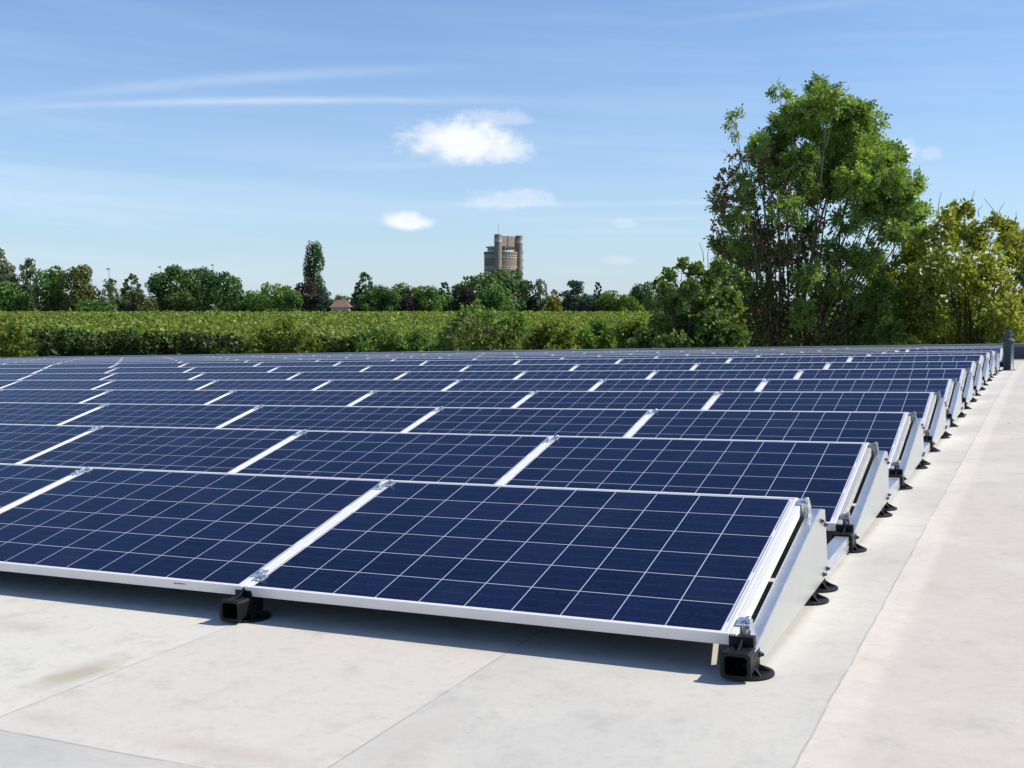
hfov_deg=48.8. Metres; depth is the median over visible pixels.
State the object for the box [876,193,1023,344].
yellowing tree
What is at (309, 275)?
poplar
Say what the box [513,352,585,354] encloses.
solar panel
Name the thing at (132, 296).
conifer tree
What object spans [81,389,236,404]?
solar panel
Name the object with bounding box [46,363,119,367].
solar panel
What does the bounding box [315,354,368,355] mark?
solar panel
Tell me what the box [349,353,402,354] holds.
solar panel
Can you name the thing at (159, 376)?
solar panel
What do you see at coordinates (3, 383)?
solar panel
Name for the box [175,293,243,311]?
deciduous tree
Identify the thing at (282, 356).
solar panel
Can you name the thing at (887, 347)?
solar panel
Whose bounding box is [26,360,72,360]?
solar panel
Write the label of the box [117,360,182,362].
solar panel
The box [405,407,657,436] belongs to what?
solar panel
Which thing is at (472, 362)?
solar panel
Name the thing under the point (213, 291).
deciduous tree
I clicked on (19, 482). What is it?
solar panel
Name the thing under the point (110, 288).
airy tree
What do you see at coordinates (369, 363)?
solar panel
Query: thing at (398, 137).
sky
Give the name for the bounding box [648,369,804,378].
solar panel
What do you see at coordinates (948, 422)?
base rail
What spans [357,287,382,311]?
deciduous tree
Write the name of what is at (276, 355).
solar panel
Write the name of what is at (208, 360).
solar panel
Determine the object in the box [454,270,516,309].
deciduous tree
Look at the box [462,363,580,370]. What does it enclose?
solar panel
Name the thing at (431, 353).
solar panel
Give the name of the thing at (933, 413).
wind deflector
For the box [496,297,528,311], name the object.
deciduous tree
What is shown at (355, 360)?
solar panel
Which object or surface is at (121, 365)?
solar panel
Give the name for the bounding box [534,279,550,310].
airy tree
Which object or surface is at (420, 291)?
deciduous tree
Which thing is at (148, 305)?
shrub
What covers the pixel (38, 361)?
solar panel
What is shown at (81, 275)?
deciduous tree
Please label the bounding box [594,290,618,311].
deciduous tree
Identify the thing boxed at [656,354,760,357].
solar panel
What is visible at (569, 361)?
solar panel
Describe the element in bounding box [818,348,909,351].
solar panel
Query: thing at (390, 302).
deciduous tree
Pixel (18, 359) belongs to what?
solar panel
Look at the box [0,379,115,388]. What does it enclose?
solar panel
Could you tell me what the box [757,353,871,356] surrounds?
solar panel
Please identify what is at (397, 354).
solar panel
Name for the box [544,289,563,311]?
conifer tree
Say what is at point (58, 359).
solar panel
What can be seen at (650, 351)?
solar panel
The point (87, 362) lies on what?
solar panel
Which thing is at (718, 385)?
solar panel
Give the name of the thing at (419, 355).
solar panel
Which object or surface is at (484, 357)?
solar panel
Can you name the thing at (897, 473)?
support foot
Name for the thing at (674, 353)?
solar panel
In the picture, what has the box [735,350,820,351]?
solar panel
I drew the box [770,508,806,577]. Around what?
wind deflector
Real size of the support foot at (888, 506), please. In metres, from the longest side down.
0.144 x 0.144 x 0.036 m
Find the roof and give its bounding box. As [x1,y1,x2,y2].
[0,360,1023,767]
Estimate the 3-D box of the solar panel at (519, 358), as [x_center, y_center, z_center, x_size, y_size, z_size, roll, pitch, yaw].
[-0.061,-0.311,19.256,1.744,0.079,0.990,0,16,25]
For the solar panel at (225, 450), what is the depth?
6.98 m
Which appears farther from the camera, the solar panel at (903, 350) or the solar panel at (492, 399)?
the solar panel at (903, 350)
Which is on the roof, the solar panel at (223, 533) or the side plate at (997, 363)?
the side plate at (997, 363)
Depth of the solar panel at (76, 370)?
19.32 m
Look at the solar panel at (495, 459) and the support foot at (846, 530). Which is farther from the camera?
the solar panel at (495, 459)
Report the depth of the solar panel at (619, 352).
24.36 m
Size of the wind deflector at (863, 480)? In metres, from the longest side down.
8.205 x 0.285 x 0.112 m
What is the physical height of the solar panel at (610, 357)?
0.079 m
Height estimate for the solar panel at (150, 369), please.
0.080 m
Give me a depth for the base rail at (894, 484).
5.96 m
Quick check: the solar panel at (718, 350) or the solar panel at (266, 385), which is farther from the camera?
the solar panel at (718, 350)
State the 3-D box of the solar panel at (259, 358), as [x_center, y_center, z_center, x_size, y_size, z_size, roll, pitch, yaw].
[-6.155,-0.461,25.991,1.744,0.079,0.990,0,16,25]
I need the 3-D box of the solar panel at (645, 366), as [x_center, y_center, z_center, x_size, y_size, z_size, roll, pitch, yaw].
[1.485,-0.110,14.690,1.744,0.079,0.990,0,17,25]
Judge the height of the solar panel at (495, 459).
0.079 m
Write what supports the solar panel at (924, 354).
on the side plate at (992, 366)
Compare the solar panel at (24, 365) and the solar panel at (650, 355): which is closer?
the solar panel at (650, 355)
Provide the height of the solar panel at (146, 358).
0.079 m
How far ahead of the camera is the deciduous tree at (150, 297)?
400.44 m
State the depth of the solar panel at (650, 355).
20.40 m
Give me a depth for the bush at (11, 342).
41.62 m
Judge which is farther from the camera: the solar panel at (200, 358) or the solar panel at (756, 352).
the solar panel at (200, 358)
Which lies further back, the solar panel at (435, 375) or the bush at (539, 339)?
the bush at (539, 339)
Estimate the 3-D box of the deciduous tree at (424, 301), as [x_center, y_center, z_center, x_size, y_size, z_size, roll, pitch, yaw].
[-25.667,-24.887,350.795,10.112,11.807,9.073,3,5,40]
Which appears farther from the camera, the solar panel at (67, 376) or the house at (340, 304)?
the house at (340, 304)
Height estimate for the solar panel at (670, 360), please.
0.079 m
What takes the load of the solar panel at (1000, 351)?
on the side plate
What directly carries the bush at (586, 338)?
on the ground
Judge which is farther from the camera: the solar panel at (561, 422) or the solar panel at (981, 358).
the solar panel at (981, 358)
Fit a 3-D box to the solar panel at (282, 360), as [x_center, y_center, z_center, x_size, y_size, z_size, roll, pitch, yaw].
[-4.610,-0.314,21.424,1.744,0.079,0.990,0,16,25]
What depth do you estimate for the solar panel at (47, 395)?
12.35 m
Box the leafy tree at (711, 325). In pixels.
[626,256,753,348]
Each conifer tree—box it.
[115,273,147,311]
[349,271,373,310]
[437,281,455,311]
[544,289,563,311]
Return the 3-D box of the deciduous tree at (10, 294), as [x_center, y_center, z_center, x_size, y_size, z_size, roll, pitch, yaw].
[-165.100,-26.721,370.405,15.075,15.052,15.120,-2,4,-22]
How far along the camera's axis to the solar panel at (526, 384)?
11.82 m
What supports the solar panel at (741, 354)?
on the roof
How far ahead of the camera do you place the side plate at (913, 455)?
6.75 m
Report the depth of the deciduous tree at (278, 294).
348.03 m
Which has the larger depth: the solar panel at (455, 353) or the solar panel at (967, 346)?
the solar panel at (455, 353)
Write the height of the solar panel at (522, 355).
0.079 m
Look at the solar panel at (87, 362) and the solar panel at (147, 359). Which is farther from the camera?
the solar panel at (147, 359)
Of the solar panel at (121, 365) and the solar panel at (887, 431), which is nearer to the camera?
the solar panel at (887, 431)
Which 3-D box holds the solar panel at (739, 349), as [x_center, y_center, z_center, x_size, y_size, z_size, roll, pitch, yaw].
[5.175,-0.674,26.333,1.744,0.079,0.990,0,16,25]
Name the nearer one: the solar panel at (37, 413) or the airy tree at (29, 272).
the solar panel at (37, 413)
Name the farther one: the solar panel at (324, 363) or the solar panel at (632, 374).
the solar panel at (324, 363)
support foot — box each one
[219,588,271,622]
[720,634,774,681]
[804,590,828,605]
[816,579,837,592]
[832,524,866,552]
[876,508,892,517]
[883,502,896,510]
[888,469,912,489]
[915,463,927,468]
[920,459,930,464]
[923,436,939,451]
[940,433,949,438]
[946,414,957,426]
[962,398,971,408]
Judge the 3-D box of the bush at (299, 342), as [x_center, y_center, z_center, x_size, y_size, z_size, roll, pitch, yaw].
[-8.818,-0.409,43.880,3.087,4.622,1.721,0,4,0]
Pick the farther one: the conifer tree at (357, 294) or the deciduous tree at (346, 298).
the deciduous tree at (346, 298)
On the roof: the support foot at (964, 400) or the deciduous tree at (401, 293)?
the support foot at (964, 400)
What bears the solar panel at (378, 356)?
on the roof
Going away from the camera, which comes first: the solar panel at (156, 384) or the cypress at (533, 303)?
the solar panel at (156, 384)
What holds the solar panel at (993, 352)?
on the side plate at (997, 363)
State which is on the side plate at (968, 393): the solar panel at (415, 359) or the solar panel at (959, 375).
the solar panel at (959, 375)
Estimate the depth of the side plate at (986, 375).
14.57 m
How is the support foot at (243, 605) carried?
on the roof
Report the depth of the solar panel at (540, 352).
28.93 m
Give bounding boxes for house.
[330,297,351,311]
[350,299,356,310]
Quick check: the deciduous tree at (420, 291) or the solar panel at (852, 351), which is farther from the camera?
the deciduous tree at (420, 291)
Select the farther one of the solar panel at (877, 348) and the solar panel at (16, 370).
the solar panel at (877, 348)
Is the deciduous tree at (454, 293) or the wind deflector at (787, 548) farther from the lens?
the deciduous tree at (454, 293)
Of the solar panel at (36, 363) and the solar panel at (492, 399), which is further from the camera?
the solar panel at (36, 363)
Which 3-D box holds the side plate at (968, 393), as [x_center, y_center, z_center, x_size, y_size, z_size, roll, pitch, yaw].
[4.602,0.045,11.366,0.053,0.278,1.135,0,4,26]
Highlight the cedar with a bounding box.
[558,280,590,311]
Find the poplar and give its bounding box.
[302,240,325,311]
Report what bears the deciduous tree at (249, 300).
on the ground
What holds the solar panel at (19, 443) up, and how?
on the roof
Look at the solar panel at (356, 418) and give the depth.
8.61 m
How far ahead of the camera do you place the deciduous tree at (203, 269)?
379.61 m
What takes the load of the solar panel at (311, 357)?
on the roof
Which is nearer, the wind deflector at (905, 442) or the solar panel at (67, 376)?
the wind deflector at (905, 442)
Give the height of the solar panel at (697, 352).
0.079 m
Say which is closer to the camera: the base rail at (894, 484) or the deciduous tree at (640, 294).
the base rail at (894, 484)
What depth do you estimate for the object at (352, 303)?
351.48 m
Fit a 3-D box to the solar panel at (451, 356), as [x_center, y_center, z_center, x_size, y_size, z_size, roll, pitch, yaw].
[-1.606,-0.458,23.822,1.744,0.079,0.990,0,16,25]
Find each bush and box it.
[0,311,37,356]
[243,314,325,353]
[349,324,440,351]
[521,320,577,349]
[573,318,619,348]
[609,316,655,348]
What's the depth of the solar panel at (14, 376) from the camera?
17.53 m
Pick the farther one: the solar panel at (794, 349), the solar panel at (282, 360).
the solar panel at (794, 349)
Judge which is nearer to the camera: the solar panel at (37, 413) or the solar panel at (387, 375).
the solar panel at (37, 413)
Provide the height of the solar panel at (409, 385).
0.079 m
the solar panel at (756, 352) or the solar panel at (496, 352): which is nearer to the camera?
the solar panel at (756, 352)
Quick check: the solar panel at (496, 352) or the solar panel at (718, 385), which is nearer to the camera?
the solar panel at (718, 385)
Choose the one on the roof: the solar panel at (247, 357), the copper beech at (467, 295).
the solar panel at (247, 357)
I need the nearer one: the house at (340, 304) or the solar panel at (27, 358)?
the solar panel at (27, 358)
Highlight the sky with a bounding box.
[0,0,1023,304]
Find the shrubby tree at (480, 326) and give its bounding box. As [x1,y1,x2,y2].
[430,298,532,350]
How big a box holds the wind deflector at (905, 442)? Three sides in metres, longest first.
10.263 x 0.285 x 0.112 m
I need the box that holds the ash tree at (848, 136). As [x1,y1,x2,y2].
[699,71,934,346]
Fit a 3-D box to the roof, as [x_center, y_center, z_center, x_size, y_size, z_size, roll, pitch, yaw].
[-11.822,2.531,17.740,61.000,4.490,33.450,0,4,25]
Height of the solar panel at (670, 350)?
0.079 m
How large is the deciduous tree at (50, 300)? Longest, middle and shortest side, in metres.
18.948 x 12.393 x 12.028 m
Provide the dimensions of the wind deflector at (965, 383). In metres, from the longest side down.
16.438 x 0.285 x 0.112 m
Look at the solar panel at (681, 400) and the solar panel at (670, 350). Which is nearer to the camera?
the solar panel at (681, 400)
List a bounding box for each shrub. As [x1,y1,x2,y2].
[75,298,116,311]
[133,297,164,311]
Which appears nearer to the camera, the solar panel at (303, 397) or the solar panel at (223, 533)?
the solar panel at (223, 533)
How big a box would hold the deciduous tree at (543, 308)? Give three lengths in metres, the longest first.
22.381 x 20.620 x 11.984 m
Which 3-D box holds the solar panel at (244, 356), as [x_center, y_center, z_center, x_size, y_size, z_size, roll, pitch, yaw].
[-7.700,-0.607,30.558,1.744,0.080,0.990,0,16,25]
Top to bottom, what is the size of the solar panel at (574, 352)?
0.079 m
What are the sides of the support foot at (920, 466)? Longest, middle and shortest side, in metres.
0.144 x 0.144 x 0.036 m
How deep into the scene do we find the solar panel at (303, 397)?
10.94 m
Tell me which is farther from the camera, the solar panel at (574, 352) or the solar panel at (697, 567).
the solar panel at (574, 352)
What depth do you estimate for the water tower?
590.44 m
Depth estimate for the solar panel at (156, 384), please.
13.97 m
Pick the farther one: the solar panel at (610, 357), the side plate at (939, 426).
the solar panel at (610, 357)
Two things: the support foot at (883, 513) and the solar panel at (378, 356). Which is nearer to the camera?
the support foot at (883, 513)
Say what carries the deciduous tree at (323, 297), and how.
on the ground
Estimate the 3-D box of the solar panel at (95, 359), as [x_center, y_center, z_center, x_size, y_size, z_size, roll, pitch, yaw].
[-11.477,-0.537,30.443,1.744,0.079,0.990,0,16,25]
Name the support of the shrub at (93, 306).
on the ground
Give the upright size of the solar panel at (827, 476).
0.079 m
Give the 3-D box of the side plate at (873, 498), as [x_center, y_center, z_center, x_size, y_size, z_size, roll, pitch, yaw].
[1.630,0.493,5.134,0.052,0.278,1.135,0,4,25]
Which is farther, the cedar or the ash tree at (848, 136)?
the cedar
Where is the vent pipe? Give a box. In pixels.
[1001,330,1014,370]
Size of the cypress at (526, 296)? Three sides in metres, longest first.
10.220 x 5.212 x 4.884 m
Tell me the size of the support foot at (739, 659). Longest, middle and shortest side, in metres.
0.162 x 0.144 x 0.104 m
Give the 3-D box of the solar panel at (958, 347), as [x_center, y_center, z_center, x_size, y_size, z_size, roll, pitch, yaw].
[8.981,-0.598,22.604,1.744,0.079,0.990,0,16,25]
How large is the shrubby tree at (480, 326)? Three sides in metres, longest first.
5.201 x 3.358 x 2.798 m
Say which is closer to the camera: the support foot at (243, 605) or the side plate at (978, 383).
the support foot at (243, 605)
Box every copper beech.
[293,281,322,311]
[399,289,415,311]
[452,286,475,310]
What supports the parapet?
on the roof
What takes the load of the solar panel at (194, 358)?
on the roof
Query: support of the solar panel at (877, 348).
on the roof
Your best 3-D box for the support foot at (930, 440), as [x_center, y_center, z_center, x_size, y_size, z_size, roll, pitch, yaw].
[2.874,0.411,7.771,0.144,0.104,0.162,0,4,25]
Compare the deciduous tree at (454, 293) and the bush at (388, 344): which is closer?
the bush at (388, 344)
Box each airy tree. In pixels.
[18,258,44,310]
[97,278,124,311]
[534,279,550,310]
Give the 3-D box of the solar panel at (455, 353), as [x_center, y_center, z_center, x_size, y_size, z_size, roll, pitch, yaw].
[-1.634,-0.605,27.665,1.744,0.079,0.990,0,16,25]
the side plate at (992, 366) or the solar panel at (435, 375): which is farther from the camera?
the side plate at (992, 366)
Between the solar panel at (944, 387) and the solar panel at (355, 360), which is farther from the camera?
the solar panel at (355, 360)
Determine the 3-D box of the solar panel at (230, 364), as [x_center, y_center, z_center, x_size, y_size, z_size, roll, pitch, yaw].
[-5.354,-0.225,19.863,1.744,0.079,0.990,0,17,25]
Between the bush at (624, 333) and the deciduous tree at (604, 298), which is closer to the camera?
the bush at (624, 333)
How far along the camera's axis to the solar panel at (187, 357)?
31.69 m
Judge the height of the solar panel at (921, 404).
0.079 m
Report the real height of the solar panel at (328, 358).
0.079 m
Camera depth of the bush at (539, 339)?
41.59 m
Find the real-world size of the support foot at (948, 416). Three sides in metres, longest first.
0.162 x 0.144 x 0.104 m
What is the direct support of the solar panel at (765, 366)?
on the roof
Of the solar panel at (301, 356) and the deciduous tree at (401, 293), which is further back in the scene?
the deciduous tree at (401, 293)
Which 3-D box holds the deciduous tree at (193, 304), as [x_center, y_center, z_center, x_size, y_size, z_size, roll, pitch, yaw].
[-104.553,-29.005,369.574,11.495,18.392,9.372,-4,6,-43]
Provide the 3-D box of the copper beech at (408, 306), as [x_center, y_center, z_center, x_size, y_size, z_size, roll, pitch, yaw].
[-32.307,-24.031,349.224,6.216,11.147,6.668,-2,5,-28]
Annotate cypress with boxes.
[521,291,528,310]
[527,284,539,311]
[593,282,601,308]
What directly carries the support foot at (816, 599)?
on the roof
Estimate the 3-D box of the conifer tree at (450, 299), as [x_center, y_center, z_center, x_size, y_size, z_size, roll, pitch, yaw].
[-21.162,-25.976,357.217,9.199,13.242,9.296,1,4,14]
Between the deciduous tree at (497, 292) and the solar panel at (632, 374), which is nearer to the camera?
the solar panel at (632, 374)
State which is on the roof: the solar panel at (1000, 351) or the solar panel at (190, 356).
the solar panel at (190, 356)
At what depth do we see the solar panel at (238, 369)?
17.85 m
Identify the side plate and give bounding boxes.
[748,508,829,662]
[851,451,890,542]
[898,418,925,481]
[928,397,947,445]
[948,383,962,422]
[964,372,973,404]
[974,364,982,392]
[983,358,989,382]
[989,355,995,374]
[995,353,999,370]
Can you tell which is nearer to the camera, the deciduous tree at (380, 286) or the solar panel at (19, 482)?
the solar panel at (19, 482)
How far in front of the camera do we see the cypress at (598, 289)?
354.42 m
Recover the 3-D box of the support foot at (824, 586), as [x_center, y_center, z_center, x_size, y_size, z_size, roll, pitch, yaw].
[1.093,0.713,4.035,0.144,0.036,0.144,0,4,25]
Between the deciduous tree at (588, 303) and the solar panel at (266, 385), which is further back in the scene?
the deciduous tree at (588, 303)
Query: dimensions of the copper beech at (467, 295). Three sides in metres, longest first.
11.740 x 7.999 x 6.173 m
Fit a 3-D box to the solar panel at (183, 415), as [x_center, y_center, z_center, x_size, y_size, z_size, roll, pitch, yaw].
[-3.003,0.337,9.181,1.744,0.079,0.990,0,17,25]
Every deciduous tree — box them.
[0,248,19,303]
[0,280,32,311]
[30,265,72,311]
[51,264,103,311]
[143,294,180,312]
[144,264,192,310]
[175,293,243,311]
[180,268,206,311]
[189,266,222,304]
[194,270,248,311]
[232,290,270,311]
[249,282,297,311]
[278,289,311,311]
[315,285,334,311]
[334,294,348,302]
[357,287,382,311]
[363,284,386,311]
[376,286,401,311]
[391,282,415,305]
[411,285,428,310]
[415,285,446,311]
[450,284,466,300]
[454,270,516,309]
[473,284,511,312]
[490,268,532,307]
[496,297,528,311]
[538,296,565,311]
[576,295,598,311]
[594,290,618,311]
[609,294,644,311]
[628,281,657,310]
[651,286,678,310]
[654,302,690,311]
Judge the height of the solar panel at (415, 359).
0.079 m
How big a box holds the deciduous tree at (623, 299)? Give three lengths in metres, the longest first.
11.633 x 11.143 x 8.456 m
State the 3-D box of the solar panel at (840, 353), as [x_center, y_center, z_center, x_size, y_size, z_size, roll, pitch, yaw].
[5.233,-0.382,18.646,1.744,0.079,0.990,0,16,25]
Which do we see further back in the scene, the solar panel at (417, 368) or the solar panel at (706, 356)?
the solar panel at (706, 356)
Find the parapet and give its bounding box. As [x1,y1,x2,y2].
[0,343,1023,359]
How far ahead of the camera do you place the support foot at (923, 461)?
7.11 m
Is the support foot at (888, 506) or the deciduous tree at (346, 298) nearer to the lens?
the support foot at (888, 506)
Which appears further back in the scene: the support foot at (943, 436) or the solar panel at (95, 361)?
the solar panel at (95, 361)
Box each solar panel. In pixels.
[0,364,55,367]
[0,368,46,373]
[0,373,35,379]
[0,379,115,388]
[0,380,21,387]
[0,389,112,402]
[0,402,109,424]
[0,424,102,463]
[0,463,92,510]
[0,467,395,594]
[1,359,36,359]
[3,362,62,363]
[10,358,45,358]
[13,361,67,362]
[18,426,307,472]
[19,372,117,379]
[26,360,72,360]
[35,367,117,372]
[41,359,76,359]
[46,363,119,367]
[59,361,120,363]
[60,403,263,427]
[65,360,121,361]
[70,359,122,360]
[75,358,122,359]
[81,357,123,358]
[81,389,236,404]
[94,379,218,389]
[100,372,205,379]
[106,367,196,372]
[109,362,188,367]
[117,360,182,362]
[118,360,177,361]
[123,358,170,358]
[123,359,173,359]
[168,356,214,357]
[168,357,221,358]
[171,358,229,359]
[173,356,208,356]
[175,359,238,360]
[179,360,249,362]
[180,362,263,366]
[186,366,280,372]
[190,371,303,379]
[197,379,333,389]
[205,390,377,405]
[219,405,443,431]
[222,356,274,357]
[226,356,263,356]
[226,357,286,358]
[232,430,559,484]
[235,358,301,359]
[245,359,320,361]
[245,480,810,644]
[255,355,298,355]
[255,361,343,365]
[261,355,314,356]
[270,365,371,371]
[271,356,329,357]
[283,357,347,358]
[287,371,409,379]
[298,357,369,359]
[314,379,461,390]
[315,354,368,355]
[316,358,395,360]
[328,355,389,356]
[334,360,428,365]
[345,356,412,357]
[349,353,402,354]
[350,390,536,407]
[361,364,471,371]
[366,354,424,355]
[366,356,441,358]
[390,354,450,355]
[392,357,477,360]
[395,370,527,379]
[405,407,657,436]
[409,353,454,353]
[410,355,481,356]
[421,359,521,364]
[423,353,484,354]
[439,356,518,357]
[443,379,605,390]
[448,353,516,355]
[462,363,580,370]
[474,356,564,359]
[479,354,554,355]
[480,352,514,352]
[482,352,547,353]
[500,436,878,530]
[512,351,574,352]
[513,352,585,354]
[514,391,723,409]
[516,355,601,356]
[516,358,623,363]
[516,370,658,378]
[548,351,613,352]
[551,353,632,355]
[561,355,659,358]
[571,362,700,370]
[575,351,620,351]
[583,351,659,353]
[591,378,769,391]
[598,353,689,356]
[616,357,733,363]
[621,350,683,351]
[628,409,916,473]
[629,352,715,354]
[641,349,704,350]
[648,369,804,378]
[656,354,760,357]
[657,351,737,352]
[680,349,757,351]
[686,353,784,355]
[692,362,831,369]
[705,391,940,435]
[707,348,774,349]
[712,351,803,353]
[727,356,853,362]
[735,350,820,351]
[754,348,835,350]
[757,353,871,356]
[760,378,956,413]
[772,347,848,349]
[781,351,886,354]
[796,368,969,397]
[800,350,899,352]
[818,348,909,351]
[826,360,978,385]
[833,348,918,349]
[846,346,927,348]
[849,354,985,376]
[867,352,991,369]
[883,350,996,354]
[907,348,1002,360]
[916,347,1002,348]
[924,346,1002,347]
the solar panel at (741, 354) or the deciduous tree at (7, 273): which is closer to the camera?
the solar panel at (741, 354)
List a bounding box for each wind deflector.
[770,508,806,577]
[853,451,875,503]
[898,420,912,460]
[928,399,937,429]
[948,386,954,412]
[962,374,967,397]
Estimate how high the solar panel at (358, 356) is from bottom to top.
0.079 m
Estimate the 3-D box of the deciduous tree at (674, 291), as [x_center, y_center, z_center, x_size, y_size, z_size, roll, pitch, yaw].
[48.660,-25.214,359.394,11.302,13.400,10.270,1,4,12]
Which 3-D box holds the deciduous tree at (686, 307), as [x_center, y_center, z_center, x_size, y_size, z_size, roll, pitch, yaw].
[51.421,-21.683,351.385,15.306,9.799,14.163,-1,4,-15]
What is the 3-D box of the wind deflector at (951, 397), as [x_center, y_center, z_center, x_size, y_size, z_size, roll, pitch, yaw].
[-2.450,0.126,13.359,14.379,0.285,0.112,0,4,25]
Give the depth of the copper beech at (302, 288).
350.54 m
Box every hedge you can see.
[0,310,1017,354]
[6,326,457,356]
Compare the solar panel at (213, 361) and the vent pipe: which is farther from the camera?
the solar panel at (213, 361)
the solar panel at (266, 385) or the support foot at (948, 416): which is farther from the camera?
the solar panel at (266, 385)
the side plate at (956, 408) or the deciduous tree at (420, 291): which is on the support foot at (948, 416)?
the side plate at (956, 408)
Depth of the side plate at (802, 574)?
3.59 m
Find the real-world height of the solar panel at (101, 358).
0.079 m
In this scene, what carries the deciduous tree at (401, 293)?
on the ground
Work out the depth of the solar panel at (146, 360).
25.59 m
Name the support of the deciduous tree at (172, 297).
on the ground
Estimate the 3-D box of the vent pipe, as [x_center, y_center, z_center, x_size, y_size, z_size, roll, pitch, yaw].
[8.070,-0.548,18.331,0.230,0.656,0.230,0,4,25]
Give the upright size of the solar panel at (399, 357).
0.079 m
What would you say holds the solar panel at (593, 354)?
on the roof
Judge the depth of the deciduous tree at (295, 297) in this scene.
346.93 m
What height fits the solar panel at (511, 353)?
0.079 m
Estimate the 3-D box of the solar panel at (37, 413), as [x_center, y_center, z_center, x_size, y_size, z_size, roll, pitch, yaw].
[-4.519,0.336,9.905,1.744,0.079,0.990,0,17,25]
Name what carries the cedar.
on the ground
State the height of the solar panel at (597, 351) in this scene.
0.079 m
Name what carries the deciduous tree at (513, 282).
on the ground
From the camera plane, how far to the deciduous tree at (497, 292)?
357.33 m
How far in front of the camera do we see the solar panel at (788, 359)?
15.82 m
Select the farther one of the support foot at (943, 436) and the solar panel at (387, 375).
the solar panel at (387, 375)
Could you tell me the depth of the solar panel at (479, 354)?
25.83 m
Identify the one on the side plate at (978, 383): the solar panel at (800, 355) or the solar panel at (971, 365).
the solar panel at (971, 365)
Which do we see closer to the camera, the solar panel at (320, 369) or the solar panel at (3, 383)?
the solar panel at (3, 383)
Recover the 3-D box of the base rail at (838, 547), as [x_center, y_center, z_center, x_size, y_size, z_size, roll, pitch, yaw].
[1.233,0.667,4.354,0.056,0.060,0.610,0,4,26]
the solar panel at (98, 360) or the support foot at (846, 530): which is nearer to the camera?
the support foot at (846, 530)
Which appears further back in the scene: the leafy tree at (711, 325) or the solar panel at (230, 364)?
the leafy tree at (711, 325)
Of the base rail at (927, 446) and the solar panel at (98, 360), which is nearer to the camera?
the base rail at (927, 446)
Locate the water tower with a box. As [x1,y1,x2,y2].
[484,225,522,298]
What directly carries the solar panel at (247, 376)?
on the roof
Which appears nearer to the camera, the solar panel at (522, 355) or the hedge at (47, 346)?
the solar panel at (522, 355)
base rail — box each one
[825,536,849,578]
[887,477,900,501]
[923,442,930,458]
[945,419,950,430]
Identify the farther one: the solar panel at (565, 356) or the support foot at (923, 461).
the solar panel at (565, 356)
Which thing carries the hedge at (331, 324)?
on the ground

